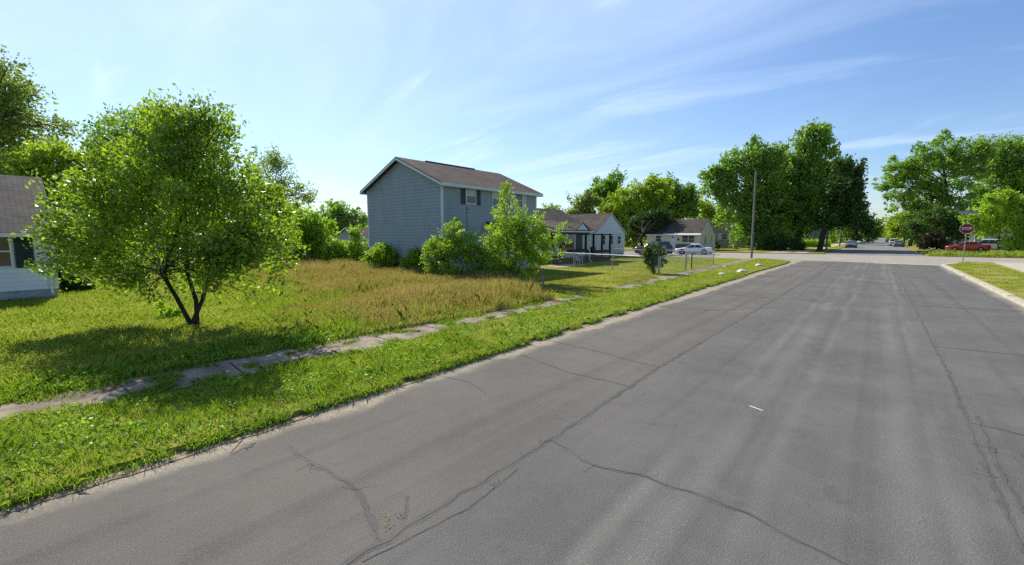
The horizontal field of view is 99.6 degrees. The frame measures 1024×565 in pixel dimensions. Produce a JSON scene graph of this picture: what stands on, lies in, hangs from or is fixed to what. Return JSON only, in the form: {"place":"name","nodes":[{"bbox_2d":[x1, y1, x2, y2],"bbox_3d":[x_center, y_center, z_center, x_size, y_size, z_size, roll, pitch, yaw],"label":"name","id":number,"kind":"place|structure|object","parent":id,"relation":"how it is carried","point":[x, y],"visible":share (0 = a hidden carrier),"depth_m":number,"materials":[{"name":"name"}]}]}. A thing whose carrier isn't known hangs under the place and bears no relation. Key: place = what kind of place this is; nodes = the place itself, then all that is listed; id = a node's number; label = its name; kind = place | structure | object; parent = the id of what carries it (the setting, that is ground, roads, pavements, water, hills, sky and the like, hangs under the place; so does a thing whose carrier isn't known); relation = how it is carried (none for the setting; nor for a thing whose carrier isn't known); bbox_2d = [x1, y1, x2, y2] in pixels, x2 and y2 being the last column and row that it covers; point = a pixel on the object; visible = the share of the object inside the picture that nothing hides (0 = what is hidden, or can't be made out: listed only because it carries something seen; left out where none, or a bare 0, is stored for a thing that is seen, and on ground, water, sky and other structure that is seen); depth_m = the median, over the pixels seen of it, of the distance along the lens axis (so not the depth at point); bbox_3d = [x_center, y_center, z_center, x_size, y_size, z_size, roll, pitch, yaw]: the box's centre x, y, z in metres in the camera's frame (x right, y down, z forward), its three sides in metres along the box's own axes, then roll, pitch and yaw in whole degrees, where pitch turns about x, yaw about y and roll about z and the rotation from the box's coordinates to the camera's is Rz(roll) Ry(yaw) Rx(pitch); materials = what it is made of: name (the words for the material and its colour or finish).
{"place":"outdoors","nodes":[
{"label":"outdoors","id":0,"kind":"place"},
{"bbox_2d":[0,274,466,404],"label":"lawn grass","id":1,"kind":"structure","parent":0,"point":[60,341],"depth_m":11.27,"materials":[{"name":"green plant"}]},
{"bbox_2d":[0,295,589,423],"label":"pavement","id":2,"kind":"structure","parent":0,"point":[365,341],"depth_m":8.00,"materials":[{"name":"concrete"}]},
{"bbox_2d":[113,292,596,402],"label":"edge grass","id":3,"kind":"structure","parent":2,"relation":"on","point":[161,380],"depth_m":7.34,"materials":[{"name":"green plant"}]},
{"bbox_2d":[332,227,367,244],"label":"garage","id":4,"kind":"structure","parent":0,"point":[344,235],"depth_m":74.37,"materials":[{"name":"stone"}]},
{"bbox_2d":[211,257,551,336],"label":"field grass","id":5,"kind":"structure","parent":0,"point":[357,288],"depth_m":16.73,"materials":[{"name":"green plant"}]},
{"bbox_2d":[0,251,789,509],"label":"lawn","id":6,"kind":"structure","parent":0,"point":[179,447],"depth_m":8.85,"materials":[{"name":"plant"}]},
{"bbox_2d":[0,44,87,157],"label":"tall tree","id":7,"kind":"object","parent":6,"relation":"on","point":[15,97],"visible":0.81,"depth_m":36.49,"materials":[{"name":"green plant"}]},
{"bbox_2d":[0,135,142,263],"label":"bushy tree","id":8,"kind":"object","parent":6,"relation":"on","point":[42,156],"visible":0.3,"depth_m":32.12,"materials":[{"name":"green plant"}]},
{"bbox_2d":[57,265,98,291],"bbox_3d":[-19.051,-0.158,18.788,1.752,1.341,1.033,0,6,-2],"label":"shrub","id":9,"kind":"object","parent":6,"relation":"on","point":[72,286],"visible":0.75,"depth_m":18.63,"materials":[{"name":"green plant"}]},
{"bbox_2d":[78,95,235,260],"bbox_3d":[-32.886,-9.129,39.289,15.834,14.832,8.489,0,6,5],"label":"maple tree","id":10,"kind":"object","parent":6,"relation":"on","point":[125,123],"visible":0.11,"depth_m":37.72,"materials":[{"name":"green plant"}]},
{"bbox_2d":[7,83,310,325],"bbox_3d":[-9.067,-1.840,11.139,7.907,6.392,3.316,0,6,0],"label":"flowering tree","id":11,"kind":"object","parent":6,"relation":"on","point":[174,141],"visible":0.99,"depth_m":10.98,"materials":[{"name":"green plant"}]},
{"bbox_2d":[154,299,181,316],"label":"shrub","id":12,"kind":"object","parent":6,"relation":"on","point":[176,311],"visible":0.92,"depth_m":12.88,"materials":[{"name":"green plant"}]},
{"bbox_2d":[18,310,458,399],"bbox_3d":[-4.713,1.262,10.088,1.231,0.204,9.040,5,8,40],"label":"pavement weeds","id":13,"kind":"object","parent":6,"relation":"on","point":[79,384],"visible":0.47,"depth_m":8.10,"materials":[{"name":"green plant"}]},
{"bbox_2d":[210,203,302,260],"bbox_3d":[-19.916,-3.534,32.719,7.657,5.093,2.845,0,6,-1],"label":"hedgerow shrub","id":14,"kind":"object","parent":6,"relation":"on","point":[280,230],"visible":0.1,"depth_m":32.65,"materials":[{"name":"green plant"}]},
{"bbox_2d":[230,177,304,225],"bbox_3d":[-23.086,-5.882,40.746,8.643,7.999,4.296,0,6,-3],"label":"hedgerow tree","id":15,"kind":"object","parent":6,"relation":"on","point":[279,192],"visible":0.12,"depth_m":40.14,"materials":[{"name":"green plant"}]},
{"bbox_2d":[224,143,320,213],"bbox_3d":[-26.459,-8.958,47.206,10.855,12.759,5.926,-2,6,-15],"label":"airy tree","id":16,"kind":"object","parent":6,"relation":"on","point":[276,162],"visible":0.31,"depth_m":46.92,"materials":[{"name":"green plant"}]},
{"bbox_2d":[0,306,586,477],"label":"clover","id":17,"kind":"object","parent":6,"relation":"on","point":[69,437],"depth_m":6.20,"materials":[{"name":"green plant"}]},
{"bbox_2d":[279,204,346,260],"bbox_3d":[-17.910,-4.102,37.477,6.551,5.234,3.479,1,6,9],"label":"hedgerow shrub","id":18,"kind":"object","parent":6,"relation":"on","point":[311,225],"visible":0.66,"depth_m":36.78,"materials":[{"name":"green plant"}]},
{"bbox_2d":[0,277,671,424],"bbox_3d":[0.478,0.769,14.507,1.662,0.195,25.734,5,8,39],"label":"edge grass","id":19,"kind":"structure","parent":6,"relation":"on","point":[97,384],"depth_m":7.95,"materials":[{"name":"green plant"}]},
{"bbox_2d":[321,239,353,261],"bbox_3d":[-14.488,-2.422,35.567,3.028,2.326,1.874,1,6,8],"label":"shrub","id":20,"kind":"object","parent":6,"relation":"on","point":[332,250],"visible":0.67,"depth_m":35.23,"materials":[{"name":"green plant"}]},
{"bbox_2d":[339,224,368,262],"bbox_3d":[-13.013,-3.010,35.582,3.087,3.673,2.097,5,8,40],"label":"sapling","id":21,"kind":"object","parent":6,"relation":"on","point":[355,247],"visible":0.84,"depth_m":35.13,"materials":[{"name":"green plant"}]},
{"bbox_2d":[359,241,401,268],"bbox_3d":[-8.516,-1.598,28.202,1.720,2.167,2.844,23,23,74],"label":"shrub","id":22,"kind":"object","parent":6,"relation":"on","point":[385,255],"visible":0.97,"depth_m":27.95,"materials":[{"name":"green plant"}]},
{"bbox_2d":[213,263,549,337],"bbox_3d":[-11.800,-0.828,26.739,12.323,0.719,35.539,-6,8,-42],"label":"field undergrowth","id":23,"kind":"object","parent":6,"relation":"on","point":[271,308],"visible":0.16,"depth_m":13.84,"materials":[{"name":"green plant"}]},
{"bbox_2d":[399,244,423,270],"bbox_3d":[-5.890,-1.409,26.993,2.535,2.050,1.570,1,6,6],"label":"shrub","id":24,"kind":"object","parent":6,"relation":"on","point":[412,258],"visible":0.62,"depth_m":26.67,"materials":[{"name":"green plant"}]},
{"bbox_2d":[360,157,542,272],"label":"two storey house","id":25,"kind":"structure","parent":6,"relation":"on","point":[412,202],"depth_m":27.64,"materials":[{"name":"blue plastic"}]},
{"bbox_2d":[465,189,475,204],"bbox_3d":[-2.555,-5.393,26.858,0.055,1.060,0.880,5,8,40],"label":"window","id":26,"kind":"structure","parent":25,"relation":"in","point":[470,194],"depth_m":26.86,"materials":[{"name":"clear glass"}]},
{"bbox_2d":[492,192,498,205],"bbox_3d":[-1.081,-5.582,28.588,0.055,1.060,0.680,5,8,40],"label":"window","id":27,"kind":"structure","parent":25,"relation":"in","point":[494,194],"depth_m":28.55,"materials":[{"name":"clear glass"}]},
{"bbox_2d":[514,194,522,207],"bbox_3d":[0.434,-5.776,30.367,0.055,1.060,0.970,5,8,40],"label":"window","id":28,"kind":"structure","parent":25,"relation":"in","point":[519,198],"depth_m":30.50,"materials":[{"name":"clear glass"}]},
{"bbox_2d":[418,215,501,276],"bbox_3d":[-2.740,-1.737,22.789,4.565,3.635,2.536,1,6,6],"label":"bush","id":29,"kind":"object","parent":6,"relation":"on","point":[442,249],"visible":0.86,"depth_m":22.68,"materials":[{"name":"green plant"}]},
{"bbox_2d":[478,180,572,281],"bbox_3d":[0.695,-2.433,21.584,4.760,5.290,2.255,0,6,3],"label":"young tree","id":30,"kind":"object","parent":6,"relation":"on","point":[515,227],"visible":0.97,"depth_m":21.50,"materials":[{"name":"green plant"}]},
{"bbox_2d":[542,268,544,290],"bbox_3d":[1.221,0.062,16.588,0.081,1.280,0.400,2,7,18],"label":"fence post","id":31,"kind":"object","parent":6,"relation":"on","point":[543,269],"visible":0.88,"depth_m":16.39,"materials":[{"name":"grey metal"}]},
{"bbox_2d":[544,264,585,266],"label":"patio","id":32,"kind":"structure","parent":6,"relation":"on","point":[566,265],"depth_m":34.55,"materials":[{"name":"concrete"}]},
{"bbox_2d":[536,208,626,264],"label":"porch house","id":33,"kind":"structure","parent":6,"relation":"on","point":[599,233],"depth_m":46.05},
{"bbox_2d":[562,234,574,249],"bbox_3d":[5.754,-4.171,44.471,0.055,1.850,2.400,5,8,40],"label":"window","id":34,"kind":"structure","parent":33,"relation":"in","point":[570,236],"depth_m":44.61,"materials":[{"name":"grey glass"}]},
{"bbox_2d":[576,235,582,248],"bbox_3d":[7.185,-4.178,46.151,0.040,2.200,1.200,5,8,40],"label":"screen door","id":35,"kind":"structure","parent":33,"relation":"in","point":[578,237],"depth_m":46.06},
{"bbox_2d":[536,271,655,306],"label":"worn grass","id":36,"kind":"structure","parent":6,"relation":"on","point":[562,287],"depth_m":22.16,"materials":[{"name":"green plant"}]},
{"bbox_2d":[542,251,658,273],"bbox_3d":[4.966,-1.644,32.464,0.248,1.230,14.017,-5,8,-37],"label":"chain link fence","id":37,"kind":"object","parent":6,"relation":"on","point":[612,267],"visible":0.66,"depth_m":30.31,"materials":[{"name":"metal"}]},
{"bbox_2d":[513,255,743,296],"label":"yard grass","id":38,"kind":"structure","parent":6,"relation":"on","point":[614,274],"depth_m":28.24,"materials":[{"name":"green plant"}]},
{"bbox_2d":[639,242,667,273],"bbox_3d":[9.067,-1.520,27.458,1.811,2.182,1.196,-2,6,-16],"label":"rose bush","id":39,"kind":"object","parent":6,"relation":"on","point":[647,251],"visible":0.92,"depth_m":27.28,"materials":[{"name":"green plant"}]},
{"bbox_2d":[614,248,712,263],"bbox_3d":[13.412,-2.394,39.255,9.398,1.250,0.201,6,8,42],"label":"chain link fence","id":40,"kind":"object","parent":6,"relation":"on","point":[689,256],"visible":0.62,"depth_m":38.27,"materials":[{"name":"metal"}]},
{"bbox_2d":[659,254,685,273],"bbox_3d":[10.759,-1.244,28.801,0.090,1.230,4.900,5,8,40],"label":"chain link fence","id":41,"kind":"object","parent":6,"relation":"on","point":[660,261],"visible":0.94,"depth_m":28.57,"materials":[{"name":"metal"}]},
{"bbox_2d":[608,258,787,298],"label":"verge grass","id":42,"kind":"structure","parent":6,"relation":"on","point":[706,274],"depth_m":23.68,"materials":[{"name":"green plant"}]},
{"bbox_2d":[692,251,714,267],"bbox_3d":[14.943,-1.781,33.720,0.090,1.230,6.122,5,8,38],"label":"chain link fence","id":43,"kind":"object","parent":6,"relation":"on","point":[702,258],"visible":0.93,"depth_m":33.48,"materials":[{"name":"metal"}]},
{"bbox_2d":[0,260,1023,564],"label":"road","id":44,"kind":"structure","parent":0,"point":[852,444],"depth_m":4.89,"materials":[{"name":"grey asphalt"}]},
{"bbox_2d":[0,262,790,515],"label":"verge edge","id":45,"kind":"object","parent":44,"relation":"on","point":[182,454],"visible":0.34,"depth_m":5.08,"materials":[{"name":"grey concrete"}]},
{"bbox_2d":[286,262,1023,564],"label":"road seams","id":46,"kind":"object","parent":44,"relation":"on","point":[402,526],"visible":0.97,"depth_m":4.47,"materials":[{"name":"grey asphalt"}]},
{"bbox_2d":[289,263,1023,564],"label":"road cracks","id":47,"kind":"object","parent":44,"relation":"on","point":[975,443],"visible":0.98,"depth_m":4.55,"materials":[{"name":"black asphalt"}]},
{"bbox_2d":[0,0,1023,224],"label":"sky","id":48,"kind":"structure","parent":0,"point":[549,97],"materials":[{"name":"blue"}]},
{"bbox_2d":[477,270,555,309],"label":"field grass","id":49,"kind":"structure","parent":0,"point":[530,291],"depth_m":15.96,"materials":[{"name":"green plant"}]},
{"bbox_2d":[613,259,751,288],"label":"pavement","id":50,"kind":"structure","parent":0,"point":[665,277],"depth_m":26.14,"materials":[{"name":"concrete"}]},
{"bbox_2d":[713,220,749,247],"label":"brick house","id":51,"kind":"structure","parent":0,"point":[722,236],"depth_m":85.73,"materials":[{"name":"grey"}]},
{"bbox_2d":[721,233,727,239],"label":"window","id":52,"kind":"structure","parent":51,"relation":"in","point":[724,236],"depth_m":85.66,"materials":[{"name":"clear glass"}]},
{"bbox_2d":[624,238,850,253],"bbox_3d":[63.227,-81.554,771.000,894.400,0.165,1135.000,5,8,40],"label":"lawn","id":53,"kind":"structure","parent":0,"point":[748,250],"depth_m":69.64,"materials":[{"name":"plant"}]},
{"bbox_2d":[542,202,564,210],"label":"distant tree","id":54,"kind":"object","parent":53,"relation":"on","point":[555,207],"visible":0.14,"depth_m":108.10,"materials":[{"name":"green plant"}]},
{"bbox_2d":[565,189,606,214],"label":"olive tree","id":55,"kind":"object","parent":53,"relation":"on","point":[586,204],"visible":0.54,"depth_m":97.89,"materials":[{"name":"green plant"}]},
{"bbox_2d":[589,164,627,221],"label":"deep green tree","id":56,"kind":"object","parent":53,"relation":"on","point":[610,182],"visible":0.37,"depth_m":108.34,"materials":[{"name":"green plant"}]},
{"bbox_2d":[597,172,675,246],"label":"wide tree","id":57,"kind":"object","parent":53,"relation":"on","point":[654,192],"visible":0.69,"depth_m":92.53,"materials":[{"name":"green plant"}]},
{"bbox_2d":[625,206,677,248],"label":"shade tree","id":58,"kind":"object","parent":53,"relation":"on","point":[644,223],"visible":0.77,"depth_m":73.94,"materials":[{"name":"green plant"}]},
{"bbox_2d":[647,171,702,219],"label":"wide tree","id":59,"kind":"object","parent":53,"relation":"on","point":[680,207],"visible":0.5,"depth_m":104.42,"materials":[{"name":"green plant"}]},
{"bbox_2d":[645,217,716,249],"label":"yellow house","id":60,"kind":"structure","parent":53,"relation":"on","point":[680,233],"depth_m":71.23,"materials":[{"name":"beige"}]},
{"bbox_2d":[670,236,675,248],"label":"door","id":61,"kind":"structure","parent":60,"relation":"in","point":[672,238],"depth_m":70.99,"materials":[{"name":"white wood"}]},
{"bbox_2d":[682,235,694,242],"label":"window","id":62,"kind":"structure","parent":60,"relation":"in","point":[685,238],"depth_m":69.42,"materials":[{"name":"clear glass"}]},
{"bbox_2d":[684,196,734,224],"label":"backyard tree","id":63,"kind":"object","parent":53,"relation":"on","point":[708,209],"visible":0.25,"depth_m":115.36,"materials":[{"name":"green plant"}]},
{"bbox_2d":[628,216,848,242],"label":"distant wood","id":64,"kind":"object","parent":53,"relation":"on","point":[834,237],"visible":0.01,"depth_m":142.16,"materials":[{"name":"green plant"}]},
{"bbox_2d":[695,133,808,248],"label":"tree","id":65,"kind":"object","parent":53,"relation":"on","point":[774,195],"visible":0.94,"depth_m":73.36,"materials":[{"name":"green plant"}]},
{"bbox_2d":[755,232,791,249],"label":"dark shrub","id":66,"kind":"object","parent":53,"relation":"on","point":[780,242],"visible":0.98,"depth_m":70.90,"materials":[{"name":"green plant"}]},
{"bbox_2d":[787,235,806,249],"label":"dark shrub","id":67,"kind":"object","parent":53,"relation":"on","point":[794,245],"visible":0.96,"depth_m":70.91,"materials":[{"name":"green plant"}]},
{"bbox_2d":[788,239,830,246],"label":"hedge","id":68,"kind":"object","parent":53,"relation":"on","point":[810,243],"visible":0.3,"depth_m":90.67,"materials":[{"name":"green plant"}]},
{"bbox_2d":[769,117,855,244],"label":"tree","id":69,"kind":"object","parent":53,"relation":"on","point":[811,170],"visible":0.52,"depth_m":74.69,"materials":[{"name":"green plant"}]},
{"bbox_2d":[808,153,870,250],"bbox_3d":[50.002,-12.036,66.076,8.214,14.832,5.994,0,6,3],"label":"dark tree","id":70,"kind":"object","parent":53,"relation":"on","point":[842,195],"visible":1,"depth_m":64.82,"materials":[{"name":"green plant"}]},
{"bbox_2d":[829,227,853,242],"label":"distant tree","id":71,"kind":"object","parent":53,"relation":"on","point":[843,237],"visible":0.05,"depth_m":138.55,"materials":[{"name":"green plant"}]},
{"bbox_2d":[765,250,802,252],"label":"driveway","id":72,"kind":"structure","parent":0,"point":[784,251],"depth_m":65.11,"materials":[{"name":"concrete"}]},
{"bbox_2d":[794,242,845,252],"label":"pavement","id":73,"kind":"structure","parent":0,"point":[809,250],"depth_m":69.30,"materials":[{"name":"concrete"}]},
{"bbox_2d":[811,230,819,247],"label":"stop sign","id":74,"kind":"object","parent":73,"relation":"on","point":[814,233],"visible":0.83,"depth_m":75.24,"materials":[{"name":"metal"}]},
{"bbox_2d":[624,251,1023,264],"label":"cross street","id":75,"kind":"structure","parent":0,"point":[928,260],"depth_m":47.09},
{"bbox_2d":[675,244,712,254],"bbox_3d":[24.146,-4.416,57.381,4.627,1.450,2.080,3,7,28],"label":"parked car","id":76,"kind":"object","parent":75,"relation":"on","point":[697,248],"visible":0.79,"depth_m":56.52,"materials":[{"name":"white paint"}]},
{"bbox_2d":[826,238,924,255],"bbox_3d":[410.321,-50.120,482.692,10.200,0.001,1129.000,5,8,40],"label":"road","id":77,"kind":"structure","parent":0,"point":[880,246],"depth_m":71.85,"materials":[{"name":"grey asphalt"}]},
{"bbox_2d":[845,241,856,247],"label":"parked car","id":78,"kind":"object","parent":77,"relation":"on","point":[851,244],"visible":0.98,"depth_m":86.27,"materials":[{"name":"paint"}]},
{"bbox_2d":[841,205,881,242],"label":"street tree","id":79,"kind":"object","parent":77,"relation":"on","point":[865,226],"visible":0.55,"depth_m":113.21,"materials":[{"name":"green plant"}]},
{"bbox_2d":[893,240,904,246],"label":"parked car","id":80,"kind":"object","parent":77,"relation":"on","point":[899,243],"visible":0.98,"depth_m":93.76,"materials":[{"name":"blue paint"}]},
{"bbox_2d":[886,237,1023,257],"bbox_3d":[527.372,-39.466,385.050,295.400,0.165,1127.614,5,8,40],"label":"lawn","id":81,"kind":"structure","parent":0,"point":[916,249],"depth_m":64.10,"materials":[{"name":"plant"}]},
{"bbox_2d":[883,211,916,241],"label":"roadside tree","id":82,"kind":"object","parent":81,"relation":"on","point":[893,225],"visible":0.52,"depth_m":114.06,"materials":[{"name":"green plant"}]},
{"bbox_2d":[871,128,998,242],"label":"oak tree","id":83,"kind":"object","parent":81,"relation":"on","point":[979,152],"visible":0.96,"depth_m":96.73,"materials":[{"name":"green plant"}]},
{"bbox_2d":[917,229,954,249],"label":"dark bush","id":84,"kind":"object","parent":81,"relation":"on","point":[934,240],"visible":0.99,"depth_m":73.17,"materials":[{"name":"purple plant"}]},
{"bbox_2d":[898,205,974,246],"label":"tall shrub","id":85,"kind":"object","parent":81,"relation":"on","point":[947,221],"visible":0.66,"depth_m":88.31,"materials":[{"name":"green plant"}]},
{"bbox_2d":[945,241,990,250],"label":"parked car","id":86,"kind":"object","parent":81,"relation":"on","point":[973,245],"visible":0.87,"depth_m":68.08,"materials":[{"name":"red paint"}]},
{"bbox_2d":[926,249,1023,256],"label":"roadside weeds","id":87,"kind":"object","parent":81,"relation":"on","point":[1005,253],"visible":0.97,"depth_m":51.55,"materials":[{"name":"green plant"}]},
{"bbox_2d":[955,186,1023,250],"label":"bright tree","id":88,"kind":"object","parent":81,"relation":"on","point":[996,212],"visible":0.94,"depth_m":64.64,"materials":[{"name":"green plant"}]},
{"bbox_2d":[976,239,1004,249],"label":"parked van","id":89,"kind":"object","parent":81,"relation":"on","point":[992,243],"visible":0.26,"depth_m":71.89,"materials":[{"name":"silver metal"}]},
{"bbox_2d":[963,130,1023,208],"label":"oak tree","id":90,"kind":"object","parent":81,"relation":"on","point":[1006,167],"visible":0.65,"depth_m":110.02,"materials":[{"name":"green plant"}]},
{"bbox_2d":[998,224,1023,251],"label":"garden shrub","id":91,"kind":"object","parent":81,"relation":"on","point":[1015,242],"visible":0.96,"depth_m":63.37,"materials":[{"name":"green plant"}]},
{"bbox_2d":[958,205,978,261],"bbox_3d":[42.335,-4.525,40.344,0.878,5.251,0.986,-1,6,-8],"label":"stop sign","id":92,"kind":"object","parent":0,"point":[967,228],"visible":1,"depth_m":40.21,"materials":[{"name":"metal"}]},
{"bbox_2d":[948,261,1023,299],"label":"lawn","id":93,"kind":"structure","parent":0,"point":[1012,277],"depth_m":26.27,"materials":[{"name":"plant"}]},
{"bbox_2d":[969,225,1012,240],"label":"street house","id":94,"kind":"structure","parent":0,"point":[973,237],"depth_m":86.60,"materials":[{"name":"white plastic"}]},
{"bbox_2d":[993,262,1023,271],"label":"pavement","id":95,"kind":"structure","parent":0,"point":[1015,266],"depth_m":34.81,"materials":[{"name":"concrete"}]},
{"bbox_2d":[120,262,1023,394],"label":"pavement joints","id":96,"kind":"object","parent":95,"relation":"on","point":[124,387],"visible":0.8,"depth_m":8.86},
{"label":"ground","id":97,"kind":"structure","parent":0,"visible":0},
{"bbox_2d":[0,175,58,299],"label":"white house","id":98,"kind":"structure","parent":97,"relation":"on","point":[17,199],"depth_m":16.60,"materials":[{"name":"plastic"}]},
{"bbox_2d":[0,237,13,267],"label":"window","id":99,"kind":"structure","parent":98,"relation":"in","point":[6,256],"depth_m":16.01,"materials":[{"name":"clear glass"}]},
{"bbox_2d":[316,198,367,235],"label":"distant tree","id":100,"kind":"object","parent":97,"relation":"on","point":[337,209],"visible":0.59,"depth_m":102.81,"materials":[{"name":"green plant"}]},
{"bbox_2d":[750,171,756,257],"bbox_3d":[26.564,-7.370,47.522,0.535,9.551,0.292,-4,7,-34],"label":"utility pole","id":101,"kind":"object","parent":97,"relation":"on","point":[752,234],"visible":0.89,"depth_m":47.48,"materials":[{"name":"wood"}]},
{"bbox_2d":[858,217,886,242],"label":"street tree","id":102,"kind":"object","parent":97,"relation":"on","point":[877,233],"visible":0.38,"depth_m":147.88,"materials":[{"name":"green plant"}]},
{"bbox_2d":[941,263,1023,306],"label":"kerb","id":103,"kind":"structure","parent":97,"relation":"on","point":[1011,297],"depth_m":20.18,"materials":[{"name":"concrete"}]},
{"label":"driveway","id":104,"kind":"structure","parent":0,"visible":0},
{"bbox_2d":[634,241,673,254],"bbox_3d":[18.458,-4.478,56.222,4.727,1.824,2.150,3,7,23],"label":"parked suv","id":105,"kind":"object","parent":104,"relation":"on","point":[669,246],"visible":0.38,"depth_m":55.09,"materials":[{"name":"grey paint"}]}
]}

